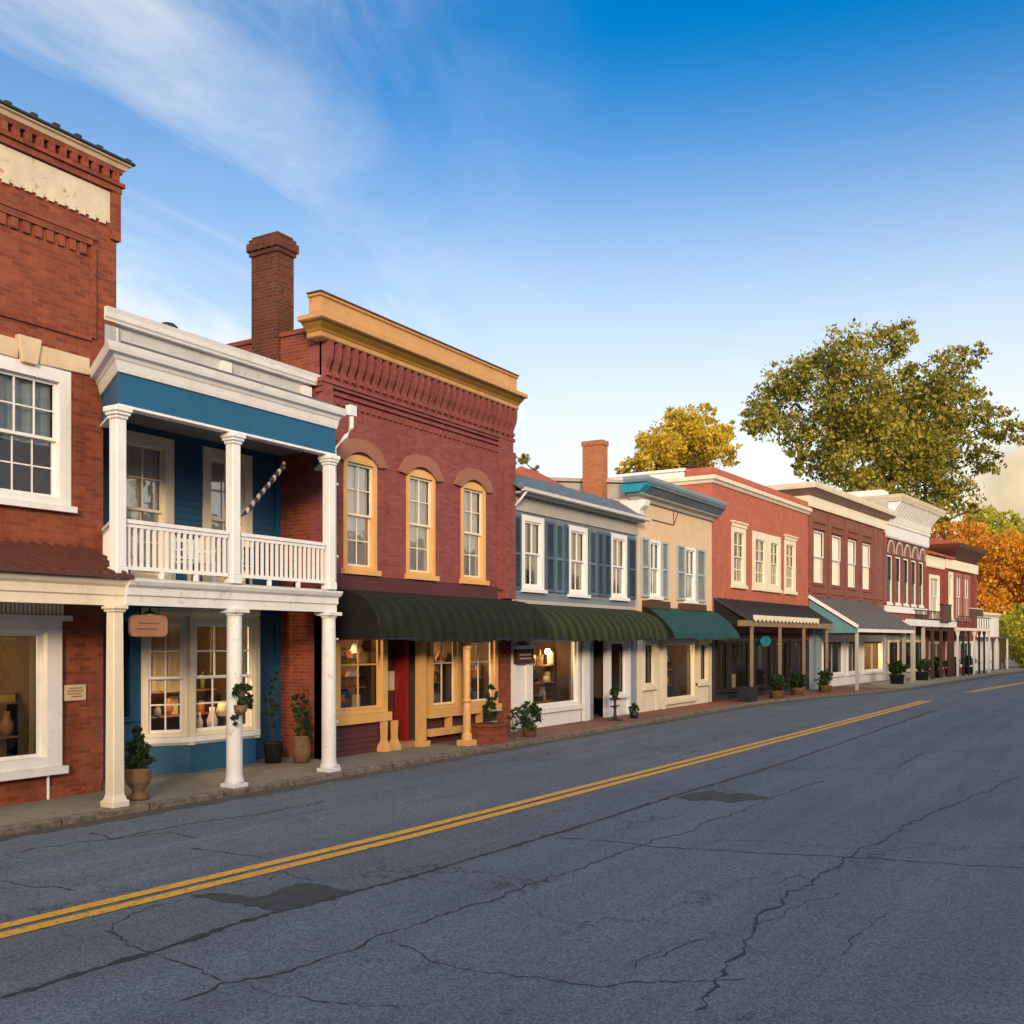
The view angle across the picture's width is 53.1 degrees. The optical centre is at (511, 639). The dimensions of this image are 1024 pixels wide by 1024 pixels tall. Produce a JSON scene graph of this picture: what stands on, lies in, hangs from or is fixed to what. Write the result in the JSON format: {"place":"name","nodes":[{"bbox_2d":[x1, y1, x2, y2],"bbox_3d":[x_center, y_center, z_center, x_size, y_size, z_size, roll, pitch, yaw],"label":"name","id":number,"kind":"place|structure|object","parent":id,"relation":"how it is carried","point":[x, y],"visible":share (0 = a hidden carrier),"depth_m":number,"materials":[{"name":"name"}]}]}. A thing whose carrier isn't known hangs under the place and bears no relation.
{"place":"outdoors","nodes":[
{"label":"outdoors","id":0,"kind":"place"},
{"bbox_2d":[171,535,215,581],"bbox_3d":[-5.696,-1.410,18.329,0.475,0.900,0.620,0,0,31],"label":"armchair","id":1,"kind":"object","parent":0,"point":[173,576],"visible":0.39,"depth_m":18.45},
{"bbox_2d":[0,743,478,825],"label":"pavement","id":2,"kind":"structure","parent":0,"point":[170,785],"depth_m":18.24,"materials":[{"name":"concrete"}]},
{"bbox_2d":[0,99,135,808],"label":"brick building","id":3,"kind":"structure","parent":2,"relation":"on","point":[60,210],"depth_m":16.19,"materials":[{"name":"red brick"}]},
{"bbox_2d":[0,702,17,756],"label":"display shelf","id":4,"kind":"object","parent":3,"relation":"in","point":[12,736],"visible":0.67,"depth_m":16.66,"materials":[{"name":"brown wood"}]},
{"bbox_2d":[0,711,13,735],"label":"vase","id":5,"kind":"object","parent":4,"relation":"on","point":[6,725],"visible":1,"depth_m":16.46,"materials":[{"name":"orange ceramic"}]},
{"bbox_2d":[0,691,16,702],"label":"box","id":6,"kind":"object","parent":4,"relation":"on","point":[7,696],"visible":1,"depth_m":16.45,"materials":[{"name":"yellow cardboard"}]},
{"bbox_2d":[0,620,68,781],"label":"shop window","id":7,"kind":"structure","parent":3,"relation":"in","point":[30,651],"depth_m":16.14,"materials":[{"name":"white glass"}]},
{"bbox_2d":[0,355,77,513],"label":"window","id":8,"kind":"structure","parent":3,"relation":"in","point":[35,401],"depth_m":16.26,"materials":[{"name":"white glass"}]},
{"bbox_2d":[63,684,85,700],"bbox_3d":[-7.052,0.850,16.520,0.043,0.260,0.400,0,0,31],"label":"wall plaque","id":9,"kind":"object","parent":3,"relation":"attached to","point":[77,692],"depth_m":16.49,"materials":[{"name":"stone"}]},
{"bbox_2d":[124,724,158,800],"bbox_3d":[-5.865,1.910,16.043,0.513,1.179,0.574,0,0,0],"label":"potted conifer","id":10,"kind":"object","parent":2,"relation":"on","point":[137,778],"visible":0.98,"depth_m":15.97,"materials":[{"name":"plant"}]},
{"bbox_2d":[89,306,356,788],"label":"blue house","id":11,"kind":"structure","parent":2,"relation":"on","point":[201,434],"depth_m":18.99,"materials":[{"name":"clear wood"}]},
{"bbox_2d":[123,617,138,721],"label":"window","id":12,"kind":"structure","parent":11,"relation":"in","point":[128,640],"depth_m":18.76,"materials":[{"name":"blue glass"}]},
{"bbox_2d":[115,430,173,579],"bbox_3d":[-6.903,-2.465,19.093,0.232,2.730,1.320,0,0,31],"label":"window","id":13,"kind":"structure","parent":11,"relation":"in","point":[149,458],"depth_m":19.30,"materials":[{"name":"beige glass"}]},
{"bbox_2d":[128,606,167,636],"bbox_3d":[-5.702,-0.295,16.056,0.064,0.490,0.720,0,0,31],"label":"hanging sign","id":14,"kind":"object","parent":11,"relation":"hanging from","point":[147,625],"visible":0.94,"depth_m":16.02,"materials":[{"name":"brown wood"}]},
{"bbox_2d":[141,616,186,737],"bbox_3d":[-6.509,0.690,19.230,0.877,2.260,0.184,0,0,-24],"label":"window","id":15,"kind":"structure","parent":11,"relation":"in","point":[163,659],"depth_m":19.26,"materials":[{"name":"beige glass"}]},
{"bbox_2d":[151,688,216,726],"bbox_3d":[-7.080,1.640,20.976,0.320,1.200,2.440,0,0,31],"label":"display shelf","id":16,"kind":"object","parent":11,"relation":"in","point":[208,698],"visible":0.3,"depth_m":21.91,"materials":[{"name":"brown wood"}]},
{"bbox_2d":[123,608,260,773],"bbox_3d":[-6.845,0.950,20.600,2.790,3.100,3.600,0,0,31],"label":"bay window","id":17,"kind":"structure","parent":11,"relation":"in","point":[191,753],"depth_m":19.99,"materials":[{"name":"wood"}]},
{"bbox_2d":[215,703,225,725],"bbox_3d":[-5.803,1.548,20.565,0.340,0.585,0.340,0,0,26],"label":"table lamp","id":18,"kind":"object","parent":11,"relation":"on","point":[221,709],"visible":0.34,"depth_m":20.45,"materials":[{"name":"fabric"}]},
{"bbox_2d":[195,617,253,735],"bbox_3d":[-5.679,0.690,20.095,0.130,2.260,1.700,0,0,31],"label":"window","id":19,"kind":"structure","parent":11,"relation":"in","point":[213,622],"depth_m":20.01,"materials":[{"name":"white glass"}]},
{"bbox_2d":[202,446,252,584],"bbox_3d":[-5.850,-2.465,20.840,0.234,2.730,1.320,0,0,31],"label":"window","id":20,"kind":"structure","parent":11,"relation":"in","point":[214,460],"depth_m":20.80,"materials":[{"name":"glass"}]},
{"bbox_2d":[230,683,253,726],"bbox_3d":[-4.580,1.079,17.312,0.420,0.764,0.344,0,0,-28],"label":"hanging plant","id":21,"kind":"object","parent":11,"relation":"hanging from","point":[240,707],"visible":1,"depth_m":17.24,"materials":[{"name":"green plant"}]},
{"bbox_2d":[241,461,285,516],"bbox_3d":[-4.388,-2.689,18.152,0.105,1.162,1.349,0,0,20],"label":"striped pole","id":22,"kind":"object","parent":11,"relation":"attached to","point":[260,494],"visible":1,"depth_m":18.10,"materials":[{"name":"metal"}]},
{"bbox_2d":[263,671,282,763],"bbox_3d":[-4.872,1.564,20.858,0.417,1.872,0.440,0,0,31],"label":"tall plant","id":23,"kind":"object","parent":2,"relation":"on","point":[272,751],"visible":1,"depth_m":20.76,"materials":[{"name":"green plant"}]},
{"bbox_2d":[289,693,312,763],"bbox_3d":[-4.297,1.785,20.866,0.476,1.430,0.474,0,0,-35],"label":"potted shrub","id":24,"kind":"object","parent":2,"relation":"on","point":[301,749],"visible":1,"depth_m":20.76,"materials":[{"name":"green plant"}]},
{"bbox_2d":[244,547,295,586],"bbox_3d":[-4.876,-1.410,20.171,0.475,0.900,1.350,0,0,31],"label":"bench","id":25,"kind":"object","parent":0,"point":[279,582],"visible":0.21,"depth_m":20.46,"materials":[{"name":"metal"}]},
{"bbox_2d":[0,672,1023,1023],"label":"road","id":26,"kind":"structure","parent":0,"point":[940,940],"depth_m":10.71,"materials":[{"name":"grey asphalt"}]},
{"bbox_2d":[191,790,768,912],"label":"road patches","id":27,"kind":"object","parent":26,"relation":"on","point":[296,895],"visible":1,"depth_m":10.44,"materials":[{"name":"black asphalt"}]},
{"bbox_2d":[0,710,1021,1010],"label":"road cracks","id":28,"kind":"object","parent":26,"relation":"on","point":[198,936],"visible":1,"depth_m":9.86,"materials":[{"name":"black asphalt"}]},
{"bbox_2d":[0,682,1023,937],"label":"road markings","id":29,"kind":"object","parent":26,"relation":"on","point":[126,904],"visible":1,"depth_m":12.61,"materials":[{"name":"paint"}]},
{"bbox_2d":[0,670,1023,835],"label":"kerb","id":30,"kind":"structure","parent":26,"relation":"on","point":[69,819],"depth_m":19.27,"materials":[{"name":"concrete"}]},
{"bbox_2d":[0,671,1023,840],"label":"gutter","id":31,"kind":"object","parent":26,"relation":"on","point":[156,811],"visible":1,"depth_m":18.14,"materials":[{"name":"grey concrete"}]},
{"bbox_2d":[10,706,743,835],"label":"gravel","id":32,"kind":"structure","parent":31,"relation":"on","point":[431,761],"depth_m":22.22,"materials":[{"name":"grey gravel"}]},
{"bbox_2d":[0,0,1023,623],"label":"sky","id":33,"kind":"structure","parent":0,"point":[628,211],"materials":[{"name":"blue"}]},
{"bbox_2d":[432,686,894,746],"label":"pavement","id":34,"kind":"structure","parent":0,"point":[598,720],"depth_m":33.95,"materials":[{"name":"grey concrete"}]},
{"bbox_2d":[471,722,507,743],"bbox_3d":[-0.561,2.263,25.042,0.660,0.475,0.740,0,0,31],"label":"brick planter","id":35,"kind":"object","parent":34,"relation":"on","point":[489,732],"visible":0.93,"depth_m":24.78,"materials":[{"name":"brick"}]},
{"bbox_2d":[482,684,498,721],"bbox_3d":[-0.532,1.561,25.171,0.426,0.981,0.530,0,0,-2],"label":"leafy shrub","id":36,"kind":"object","parent":35,"relation":"on","point":[489,703],"visible":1,"depth_m":25.13,"materials":[{"name":"green plant"}]},
{"bbox_2d":[507,707,524,738],"bbox_3d":[0.088,2.101,25.938,0.395,0.803,0.336,0,0,-27],"label":"spindly plant","id":37,"kind":"object","parent":34,"relation":"on","point":[512,716],"visible":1,"depth_m":25.90,"materials":[{"name":"green plant"}]},
{"bbox_2d":[513,700,544,736],"bbox_3d":[0.473,2.035,26.601,0.834,0.930,0.698,0,0,31],"label":"round bush","id":38,"kind":"object","parent":34,"relation":"on","point":[529,727],"visible":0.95,"depth_m":26.47,"materials":[{"name":"green plant"}]},
{"bbox_2d":[510,439,668,730],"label":"grey shop","id":39,"kind":"structure","parent":34,"relation":"on","point":[577,568],"depth_m":31.64,"materials":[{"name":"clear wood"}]},
{"bbox_2d":[512,645,535,663],"bbox_3d":[0.341,0.400,28.317,0.140,0.500,1.040,0,0,31],"label":"shop sign","id":40,"kind":"object","parent":39,"relation":"attached to","point":[523,654],"visible":1,"depth_m":28.22,"materials":[{"name":"brown wood"}]},
{"bbox_2d":[520,514,547,593],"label":"window","id":41,"kind":"structure","parent":39,"relation":"in","point":[532,527],"depth_m":29.29,"materials":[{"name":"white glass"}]},
{"bbox_2d":[533,664,554,702],"bbox_3d":[0.456,1.370,30.560,0.320,1.220,2.840,0,0,31],"label":"display shelf","id":42,"kind":"object","parent":39,"relation":"in","point":[550,690],"visible":0.33,"depth_m":31.69,"materials":[{"name":"brown wood"}]},
{"bbox_2d":[530,638,582,714],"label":"shop window","id":43,"kind":"structure","parent":39,"relation":"in","point":[561,648],"depth_m":31.62,"materials":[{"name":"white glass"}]},
{"bbox_2d":[567,524,590,597],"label":"window","id":44,"kind":"structure","parent":39,"relation":"in","point":[578,536],"depth_m":31.65,"materials":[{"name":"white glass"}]},
{"bbox_2d":[593,639,629,699],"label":"shop window","id":45,"kind":"structure","parent":39,"relation":"in","point":[618,649],"depth_m":34.31,"materials":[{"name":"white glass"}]},
{"bbox_2d":[609,533,629,600],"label":"window","id":46,"kind":"structure","parent":39,"relation":"in","point":[618,541],"depth_m":34.12,"materials":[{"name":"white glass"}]},
{"bbox_2d":[548,475,739,712],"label":"stucco shop","id":47,"kind":"structure","parent":34,"relation":"on","point":[675,565],"depth_m":37.59,"materials":[{"name":"beige paint"}]},
{"bbox_2d":[643,640,658,690],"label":"shop window","id":48,"kind":"structure","parent":47,"relation":"in","point":[649,646],"depth_m":36.40,"materials":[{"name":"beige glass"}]},
{"bbox_2d":[648,539,663,599],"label":"window","id":49,"kind":"structure","parent":47,"relation":"in","point":[653,596],"depth_m":36.78,"materials":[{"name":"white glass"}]},
{"bbox_2d":[667,669,672,696],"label":"display shelf","id":50,"kind":"object","parent":47,"relation":"in","point":[670,684],"visible":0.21,"depth_m":40.14,"materials":[{"name":"brown wood"}]},
{"bbox_2d":[666,640,697,704],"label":"shop window","id":51,"kind":"structure","parent":47,"relation":"in","point":[681,653],"depth_m":39.96,"materials":[{"name":"beige glass"}]},
{"bbox_2d":[684,547,698,603],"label":"window","id":52,"kind":"structure","parent":47,"relation":"in","point":[690,552],"depth_m":39.81,"materials":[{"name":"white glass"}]},
{"bbox_2d":[696,640,711,685],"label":"shop window","id":53,"kind":"structure","parent":47,"relation":"in","point":[702,647],"depth_m":40.91,"materials":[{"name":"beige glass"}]},
{"bbox_2d":[608,466,832,701],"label":"red brick shop","id":54,"kind":"structure","parent":34,"relation":"on","point":[759,561],"depth_m":45.47,"materials":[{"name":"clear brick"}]},
{"bbox_2d":[716,640,731,693],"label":"shop window","id":55,"kind":"structure","parent":54,"relation":"in","point":[722,646],"depth_m":42.99,"materials":[{"name":"black glass"}]},
{"bbox_2d":[730,520,748,588],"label":"window","id":56,"kind":"structure","parent":54,"relation":"in","point":[738,529],"depth_m":44.38,"materials":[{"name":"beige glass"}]},
{"bbox_2d":[730,640,749,691],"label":"shop window","id":57,"kind":"structure","parent":54,"relation":"in","point":[739,649],"depth_m":45.36,"materials":[{"name":"black glass"}]},
{"bbox_2d":[752,531,769,591],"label":"window","id":58,"kind":"structure","parent":54,"relation":"in","point":[759,540],"depth_m":46.50,"materials":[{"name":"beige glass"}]},
{"bbox_2d":[754,640,772,688],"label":"shop window","id":59,"kind":"structure","parent":54,"relation":"in","point":[763,655],"depth_m":47.79,"materials":[{"name":"black glass"}]},
{"bbox_2d":[768,535,782,592],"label":"window","id":60,"kind":"structure","parent":54,"relation":"in","point":[774,543],"depth_m":48.24,"materials":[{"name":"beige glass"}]},
{"bbox_2d":[773,640,789,685],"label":"shop window","id":61,"kind":"structure","parent":54,"relation":"in","point":[785,643],"depth_m":49.47,"materials":[{"name":"black glass"}]},
{"bbox_2d":[784,534,798,594],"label":"window","id":62,"kind":"structure","parent":54,"relation":"in","point":[790,541],"depth_m":50.12,"materials":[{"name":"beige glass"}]},
{"bbox_2d":[789,640,807,684],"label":"shop window","id":63,"kind":"structure","parent":54,"relation":"in","point":[795,646],"depth_m":51.97,"materials":[{"name":"black glass"}]},
{"bbox_2d":[737,686,758,701],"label":"planter box","id":64,"kind":"object","parent":34,"relation":"on","point":[747,694],"visible":0.96,"depth_m":41.41,"materials":[{"name":"wood"}]},
{"bbox_2d":[767,671,786,698],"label":"boxwood shrub","id":65,"kind":"object","parent":34,"relation":"on","point":[777,683],"visible":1,"depth_m":43.75,"materials":[{"name":"green plant"}]},
{"bbox_2d":[789,670,807,694],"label":"boxwood shrub","id":66,"kind":"object","parent":34,"relation":"on","point":[797,679],"visible":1,"depth_m":46.43,"materials":[{"name":"green plant"}]},
{"bbox_2d":[814,668,833,691],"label":"boxwood shrub","id":67,"kind":"object","parent":34,"relation":"on","point":[826,678],"visible":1,"depth_m":49.05,"materials":[{"name":"green plant"}]},
{"bbox_2d":[808,660,1023,687],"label":"pavement","id":68,"kind":"structure","parent":0,"point":[1012,666],"depth_m":63.29,"materials":[{"name":"concrete"}]},
{"bbox_2d":[614,402,742,474],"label":"yellow tree","id":69,"kind":"object","parent":68,"relation":"on","point":[684,440],"visible":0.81,"depth_m":72.58,"materials":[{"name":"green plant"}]},
{"bbox_2d":[738,314,1023,530],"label":"oak tree","id":70,"kind":"object","parent":68,"relation":"on","point":[874,426],"visible":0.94,"depth_m":87.53,"materials":[{"name":"green plant"}]},
{"bbox_2d":[886,660,908,683],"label":"tub shrub","id":71,"kind":"object","parent":68,"relation":"on","point":[895,676],"visible":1,"depth_m":58.26,"materials":[{"name":"green plant"}]},
{"bbox_2d":[847,489,956,681],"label":"ornate building","id":72,"kind":"structure","parent":68,"relation":"on","point":[908,530],"depth_m":66.53,"materials":[{"name":"brick"}]},
{"bbox_2d":[887,555,892,604],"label":"window","id":73,"kind":"structure","parent":72,"relation":"in","point":[889,602],"depth_m":64.83,"materials":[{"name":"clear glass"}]},
{"bbox_2d":[888,640,898,673],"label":"shop window","id":74,"kind":"structure","parent":72,"relation":"in","point":[891,643],"depth_m":65.50,"materials":[{"name":"clear glass"}]},
{"bbox_2d":[895,556,901,605],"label":"window","id":75,"kind":"structure","parent":72,"relation":"in","point":[897,603],"depth_m":66.27,"materials":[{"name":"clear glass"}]},
{"bbox_2d":[906,640,920,671],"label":"shop window","id":76,"kind":"structure","parent":72,"relation":"in","point":[918,642],"depth_m":71.12,"materials":[{"name":"white glass"}]},
{"bbox_2d":[911,560,916,607],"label":"window","id":77,"kind":"structure","parent":72,"relation":"in","point":[914,562],"depth_m":69.35,"materials":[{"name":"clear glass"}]},
{"bbox_2d":[940,604,951,621],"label":"shop sign","id":78,"kind":"object","parent":72,"relation":"attached to","point":[945,612],"visible":1,"depth_m":66.83,"materials":[{"name":"brown wood"}]},
{"bbox_2d":[916,658,932,679],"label":"tub shrub","id":79,"kind":"object","parent":68,"relation":"on","point":[920,675],"visible":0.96,"depth_m":63.72,"materials":[{"name":"green plant"}]},
{"bbox_2d":[925,538,990,675],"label":"brick building","id":80,"kind":"structure","parent":68,"relation":"on","point":[951,572],"depth_m":76.47,"materials":[{"name":"red brick"}]},
{"bbox_2d":[929,574,939,618],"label":"window","id":81,"kind":"structure","parent":80,"relation":"in","point":[934,580],"depth_m":73.70,"materials":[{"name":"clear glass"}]},
{"bbox_2d":[948,571,954,620],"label":"window","id":82,"kind":"structure","parent":80,"relation":"in","point":[950,574],"depth_m":77.11,"materials":[{"name":"white wood"}]},
{"bbox_2d":[955,573,962,620],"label":"window","id":83,"kind":"structure","parent":80,"relation":"in","point":[958,577],"depth_m":79.17,"materials":[{"name":"glass"}]},
{"bbox_2d":[959,641,972,666],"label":"shop window","id":84,"kind":"structure","parent":80,"relation":"in","point":[960,642],"depth_m":82.02,"materials":[{"name":"clear glass"}]},
{"bbox_2d":[963,575,970,621],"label":"window","id":85,"kind":"structure","parent":80,"relation":"in","point":[966,578],"depth_m":81.10,"materials":[{"name":"glass"}]},
{"bbox_2d":[929,514,1023,662],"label":"orange tree","id":86,"kind":"object","parent":68,"relation":"on","point":[1005,590],"visible":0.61,"depth_m":108.78,"materials":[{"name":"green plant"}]},
{"bbox_2d":[975,612,1008,670],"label":"white shop","id":87,"kind":"structure","parent":68,"relation":"on","point":[995,650],"depth_m":86.73,"materials":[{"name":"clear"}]},
{"bbox_2d":[999,603,1023,666],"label":"green tree","id":88,"kind":"object","parent":68,"relation":"on","point":[1012,629],"visible":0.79,"depth_m":91.74,"materials":[{"name":"green plant"}]},
{"label":"ground","id":89,"kind":"structure","parent":0,"visible":0},
{"bbox_2d":[227,231,549,758],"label":"maroon shop","id":90,"kind":"structure","parent":89,"relation":"on","point":[425,520],"depth_m":23.51,"materials":[{"name":"brick"}]},
{"bbox_2d":[341,665,366,705],"bbox_3d":[-3.800,1.100,22.733,0.320,1.100,1.440,0,0,31],"label":"display shelf","id":91,"kind":"object","parent":90,"relation":"in","point":[363,691],"visible":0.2,"depth_m":23.27,"materials":[{"name":"brown wood"}]},
{"bbox_2d":[341,455,381,575],"bbox_3d":[-3.374,-2.740,22.541,0.292,2.620,1.250,0,0,31],"label":"window","id":92,"kind":"structure","parent":90,"relation":"in","point":[359,529],"depth_m":22.65,"materials":[{"name":"clear glass"}]},
{"bbox_2d":[336,640,391,725],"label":"shop window","id":93,"kind":"structure","parent":90,"relation":"in","point":[375,655],"depth_m":23.12,"materials":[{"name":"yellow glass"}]},
{"bbox_2d":[405,470,439,580],"bbox_3d":[-2.214,-2.740,24.463,0.291,2.620,1.260,0,0,31],"label":"window","id":94,"kind":"structure","parent":90,"relation":"in","point":[420,485],"depth_m":24.64,"materials":[{"name":"yellow glass"}]},
{"bbox_2d":[434,662,443,701],"bbox_3d":[-2.147,1.125,25.473,0.320,1.150,1.140,0,0,31],"label":"display shelf","id":95,"kind":"object","parent":90,"relation":"in","point":[437,682],"visible":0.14,"depth_m":25.90,"materials":[{"name":"brown wood"}]},
{"bbox_2d":[427,640,462,718],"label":"shop window","id":96,"kind":"structure","parent":90,"relation":"in","point":[450,650],"depth_m":25.65,"materials":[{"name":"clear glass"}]},
{"bbox_2d":[459,482,489,585],"bbox_3d":[-1.036,-2.740,26.414,0.290,2.620,1.260,0,0,31],"label":"window","id":97,"kind":"structure","parent":90,"relation":"in","point":[473,544],"depth_m":26.59,"materials":[{"name":"yellow glass"}]},
{"bbox_2d":[461,641,501,713],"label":"shop window","id":98,"kind":"structure","parent":90,"relation":"in","point":[485,654],"depth_m":27.18,"materials":[{"name":"clear glass"}]},
{"bbox_2d":[516,452,539,471],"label":"tree","id":99,"kind":"object","parent":89,"relation":"on","point":[524,459],"visible":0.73,"depth_m":82.97,"materials":[{"name":"green plant"}]},
{"bbox_2d":[766,481,914,689],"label":"dark brick building","id":100,"kind":"structure","parent":89,"relation":"on","point":[846,565],"depth_m":56.67,"materials":[{"name":"red brick"}]},
{"bbox_2d":[813,530,825,586],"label":"window","id":101,"kind":"structure","parent":100,"relation":"in","point":[818,560],"depth_m":53.88,"materials":[{"name":"glass"}]},
{"bbox_2d":[808,638,845,676],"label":"shop window","id":102,"kind":"structure","parent":100,"relation":"in","point":[833,649],"depth_m":56.72,"materials":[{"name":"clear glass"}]},
{"bbox_2d":[831,535,842,588],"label":"window","id":103,"kind":"structure","parent":100,"relation":"in","point":[836,540],"depth_m":56.41,"materials":[{"name":"glass"}]},
{"bbox_2d":[848,539,857,590],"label":"window","id":104,"kind":"structure","parent":100,"relation":"in","point":[850,542],"depth_m":58.54,"materials":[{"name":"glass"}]},
{"bbox_2d":[847,638,861,675],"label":"shop window","id":105,"kind":"structure","parent":100,"relation":"in","point":[850,647],"depth_m":59.10,"materials":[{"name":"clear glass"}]},
{"bbox_2d":[863,543,871,592],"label":"window","id":106,"kind":"structure","parent":100,"relation":"in","point":[866,547],"depth_m":60.94,"materials":[{"name":"glass"}]},
{"bbox_2d":[863,638,884,673],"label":"shop window","id":107,"kind":"structure","parent":100,"relation":"in","point":[870,650],"depth_m":63.33,"materials":[{"name":"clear glass"}]},
{"bbox_2d":[962,504,1023,659],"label":"lime tree","id":108,"kind":"object","parent":89,"relation":"on","point":[1001,521],"visible":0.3,"depth_m":132.25,"materials":[{"name":"green plant"}]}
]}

